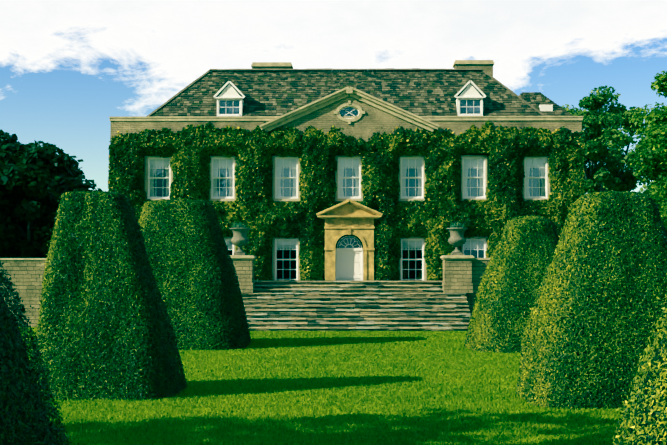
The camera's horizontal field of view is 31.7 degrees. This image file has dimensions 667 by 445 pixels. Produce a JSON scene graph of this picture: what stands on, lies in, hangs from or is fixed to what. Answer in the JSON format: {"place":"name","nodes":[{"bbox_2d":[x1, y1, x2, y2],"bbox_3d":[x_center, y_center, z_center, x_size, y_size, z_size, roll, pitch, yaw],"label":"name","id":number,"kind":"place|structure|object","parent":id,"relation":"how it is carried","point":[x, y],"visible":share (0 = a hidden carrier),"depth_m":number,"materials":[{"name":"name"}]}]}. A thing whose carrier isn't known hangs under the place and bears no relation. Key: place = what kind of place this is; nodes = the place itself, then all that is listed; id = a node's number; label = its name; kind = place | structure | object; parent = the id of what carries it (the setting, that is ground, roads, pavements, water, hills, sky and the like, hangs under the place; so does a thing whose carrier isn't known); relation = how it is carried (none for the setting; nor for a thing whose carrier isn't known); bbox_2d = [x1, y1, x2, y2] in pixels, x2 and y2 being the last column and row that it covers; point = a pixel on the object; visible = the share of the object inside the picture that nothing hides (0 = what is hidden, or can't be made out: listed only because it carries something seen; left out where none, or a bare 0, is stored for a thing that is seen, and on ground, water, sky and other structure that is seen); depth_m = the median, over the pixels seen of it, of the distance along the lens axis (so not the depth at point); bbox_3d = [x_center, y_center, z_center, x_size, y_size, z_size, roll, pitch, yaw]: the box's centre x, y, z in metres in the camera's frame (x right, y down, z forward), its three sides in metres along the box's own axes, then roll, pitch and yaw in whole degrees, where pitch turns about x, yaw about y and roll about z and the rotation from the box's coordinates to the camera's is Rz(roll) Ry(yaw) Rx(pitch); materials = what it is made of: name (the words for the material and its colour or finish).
{"place":"outdoors","nodes":[
{"label":"outdoors","id":0,"kind":"place"},
{"bbox_2d":[19,327,632,444],"bbox_3d":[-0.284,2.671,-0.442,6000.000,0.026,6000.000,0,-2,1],"label":"lawn","id":1,"kind":"structure","parent":0,"point":[332,387],"depth_m":23.02,"materials":[{"name":"green plant"}]},
{"bbox_2d":[0,247,78,444],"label":"topiary","id":2,"kind":"object","parent":1,"relation":"on","point":[25,410],"visible":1,"depth_m":8.85,"materials":[{"name":"green plant"}]},
{"bbox_2d":[0,129,102,257],"bbox_3d":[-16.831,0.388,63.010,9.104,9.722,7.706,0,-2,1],"label":"tree","id":3,"kind":"object","parent":1,"relation":"on","point":[30,197],"visible":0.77,"depth_m":61.19,"materials":[{"name":"green plant"}]},
{"bbox_2d":[31,190,187,400],"bbox_3d":[-4.780,1.506,25.281,3.116,4.368,3.152,0,-2,1],"label":"topiary","id":4,"kind":"object","parent":1,"relation":"on","point":[102,326],"visible":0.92,"depth_m":24.16,"materials":[{"name":"green plant"}]},
{"bbox_2d":[138,199,251,350],"bbox_3d":[-5.337,1.755,40.477,5.010,5.036,5.039,0,-2,1],"label":"topiary","id":5,"kind":"object","parent":1,"relation":"on","point":[194,271],"visible":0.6,"depth_m":38.81,"materials":[{"name":"green plant"}]},
{"bbox_2d":[0,255,490,330],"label":"terrace","id":6,"kind":"structure","parent":1,"relation":"on","point":[446,303],"depth_m":52.02,"materials":[{"name":"stone"}]},
{"bbox_2d":[229,222,250,254],"bbox_3d":[-4.228,0.716,53.029,0.966,1.541,0.966,0,-2,1],"label":"urn","id":7,"kind":"object","parent":6,"relation":"on","point":[239,239],"visible":1,"depth_m":52.77,"materials":[{"name":"stone"}]},
{"bbox_2d":[446,221,467,254],"bbox_3d":[5.571,0.710,52.918,0.966,1.543,0.966,0,-2,1],"label":"urn","id":8,"kind":"object","parent":6,"relation":"on","point":[456,239],"visible":1,"depth_m":52.65,"materials":[{"name":"stone"}]},
{"bbox_2d":[110,120,581,279],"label":"house walls","id":9,"kind":"structure","parent":1,"relation":"on","point":[455,127],"depth_m":56.08,"materials":[{"name":"beige stone"}]},
{"bbox_2d":[109,116,582,120],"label":"cornice","id":10,"kind":"structure","parent":9,"relation":"on","point":[270,118],"depth_m":56.11,"materials":[{"name":"beige stone"}]},
{"bbox_2d":[108,119,584,280],"bbox_3d":[0.572,-0.829,55.699,22.500,7.750,0.522,0,-2,1],"label":"ivy","id":11,"kind":"object","parent":9,"relation":"attached to","point":[473,154],"visible":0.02,"depth_m":55.84,"materials":[{"name":"green plant"}]},
{"bbox_2d":[163,71,530,115],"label":"roof shingles","id":12,"kind":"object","parent":9,"relation":"on","point":[356,87],"depth_m":59.20,"materials":[{"name":"grey stone"}]},
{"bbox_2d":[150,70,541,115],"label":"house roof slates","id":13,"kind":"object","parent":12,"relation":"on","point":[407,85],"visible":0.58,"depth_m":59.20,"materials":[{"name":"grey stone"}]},
{"bbox_2d":[150,159,544,248],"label":"house window blinds","id":14,"kind":"object","parent":9,"relation":"attached to","point":[351,182],"depth_m":56.28,"materials":[{"name":"white fabric"}]},
{"bbox_2d":[147,157,547,279],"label":"windows","id":15,"kind":"structure","parent":9,"relation":"attached to","point":[408,196],"depth_m":56.04,"materials":[{"name":"white wood"}]},
{"bbox_2d":[150,159,544,278],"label":"window panes","id":16,"kind":"structure","parent":15,"relation":"in","point":[354,193],"depth_m":56.08,"materials":[{"name":"glass"}]},
{"bbox_2d":[145,155,549,279],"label":"window frames","id":17,"kind":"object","parent":9,"relation":"attached to","point":[274,199],"visible":0.25,"depth_m":55.94,"materials":[{"name":"white wood"}]},
{"bbox_2d":[259,86,438,131],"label":"pediment molding","id":18,"kind":"structure","parent":9,"relation":"attached to","point":[357,94],"depth_m":55.84,"materials":[{"name":"beige stone"}]},
{"bbox_2d":[340,107,357,115],"bbox_3d":[0.757,-5.244,56.297,1.200,1.000,0.050,0,-2,1],"label":"window pane","id":19,"kind":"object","parent":9,"relation":"attached to","point":[342,111],"depth_m":56.27,"materials":[{"name":"blue"}]},
{"bbox_2d":[339,106,359,118],"bbox_3d":[0.754,-5.251,56.112,0.980,0.620,0.060,0,-2,1],"label":"oval house frame","id":20,"kind":"object","parent":9,"relation":"attached to","point":[348,112],"visible":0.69,"depth_m":56.09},
{"bbox_2d":[316,199,382,280],"bbox_3d":[0.752,1.126,55.689,3.183,4.443,0.620,0,-2,1],"label":"door surround","id":21,"kind":"object","parent":9,"relation":"attached to","point":[347,218],"visible":0.96,"depth_m":55.66,"materials":[{"name":"beige stone"}]},
{"bbox_2d":[336,236,362,279],"bbox_3d":[0.756,1.996,56.001,1.320,2.732,0.130,0,-2,1],"label":"house door","id":22,"kind":"structure","parent":21,"relation":"in","point":[349,263],"depth_m":56.01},
{"bbox_2d":[464,215,559,352],"bbox_3d":[6.487,1.993,38.725,4.221,4.436,4.308,0,-2,1],"label":"topiary","id":23,"kind":"object","parent":1,"relation":"on","point":[515,272],"visible":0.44,"depth_m":37.49,"materials":[{"name":"green plant"}]},
{"bbox_2d":[516,191,666,409],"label":"topiary","id":24,"kind":"object","parent":1,"relation":"on","point":[594,316],"visible":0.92,"depth_m":22.89,"materials":[{"name":"green plant"}]},
{"bbox_2d":[560,85,649,194],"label":"tree","id":25,"kind":"object","parent":1,"relation":"on","point":[614,172],"visible":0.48,"depth_m":83.72,"materials":[{"name":"green plant"}]},
{"bbox_2d":[606,296,666,444],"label":"topiary","id":26,"kind":"object","parent":1,"relation":"on","point":[647,421],"visible":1,"depth_m":8.89,"materials":[{"name":"green plant"}]},
{"bbox_2d":[624,71,666,229],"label":"tree","id":27,"kind":"object","parent":1,"relation":"on","point":[651,146],"visible":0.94,"depth_m":45.09,"materials":[{"name":"green plant"}]},
{"bbox_2d":[639,167,661,198],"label":"tree","id":28,"kind":"object","parent":1,"relation":"on","point":[645,192],"visible":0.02,"depth_m":78.38,"materials":[{"name":"green plant"}]},
{"bbox_2d":[0,0,666,234],"label":"sky","id":29,"kind":"structure","parent":0,"point":[67,67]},
{"bbox_2d":[148,68,544,115],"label":"roof trim","id":30,"kind":"structure","parent":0,"point":[385,69],"depth_m":60.41,"materials":[{"name":"grey stone"}]},
{"bbox_2d":[213,80,485,115],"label":"dormers","id":31,"kind":"object","parent":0,"point":[469,92],"visible":0.96,"depth_m":57.69,"materials":[{"name":"white wood"}]},
{"bbox_2d":[221,83,476,98],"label":"dormer roofs","id":32,"kind":"structure","parent":31,"relation":"attached to","point":[244,98],"depth_m":58.16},
{"bbox_2d":[220,100,479,113],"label":"dormer windows","id":33,"kind":"structure","parent":31,"relation":"in","point":[236,104],"depth_m":57.97,"materials":[{"name":"white wood"}]},
{"bbox_2d":[220,100,479,113],"bbox_3d":[0.798,-5.684,57.739,12.900,0.750,0.001,0,-2,1],"label":"dormer glass","id":34,"kind":"object","parent":31,"relation":"in","point":[460,107],"depth_m":57.68,"materials":[{"name":"glass"}]},
{"bbox_2d":[275,94,427,141],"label":"pediment wall","id":35,"kind":"structure","parent":0,"point":[368,123],"depth_m":56.00,"materials":[{"name":"beige stone"}]},
{"bbox_2d":[227,235,483,278],"bbox_3d":[0.591,-0.172,56.906,21.750,7.130,1.290,0,-2,1],"label":"house interior","id":36,"kind":"object","parent":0,"point":[284,263],"depth_m":57.48,"materials":[{"name":"black"}]},
{"bbox_2d":[253,64,492,76],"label":"chimneys","id":37,"kind":"object","parent":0,"point":[487,68],"visible":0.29,"depth_m":61.33,"materials":[{"name":"beige stone"}]},
{"bbox_2d":[251,60,493,68],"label":"chimney caps","id":38,"kind":"object","parent":37,"relation":"on","point":[271,64],"visible":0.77,"depth_m":61.38,"materials":[{"name":"beige stone"}]},
{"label":"house wing walls","id":39,"kind":"object","parent":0,"visible":0},
{"bbox_2d":[519,92,572,115],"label":"rear wing slates","id":40,"kind":"object","parent":39,"relation":"on","point":[539,99],"visible":0.35,"depth_m":65.53,"materials":[{"name":"grey stone"}]},
{"bbox_2d":[539,105,552,110],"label":"rear wing dormer","id":41,"kind":"object","parent":40,"relation":"on","point":[546,107],"visible":0.29,"depth_m":65.02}
]}

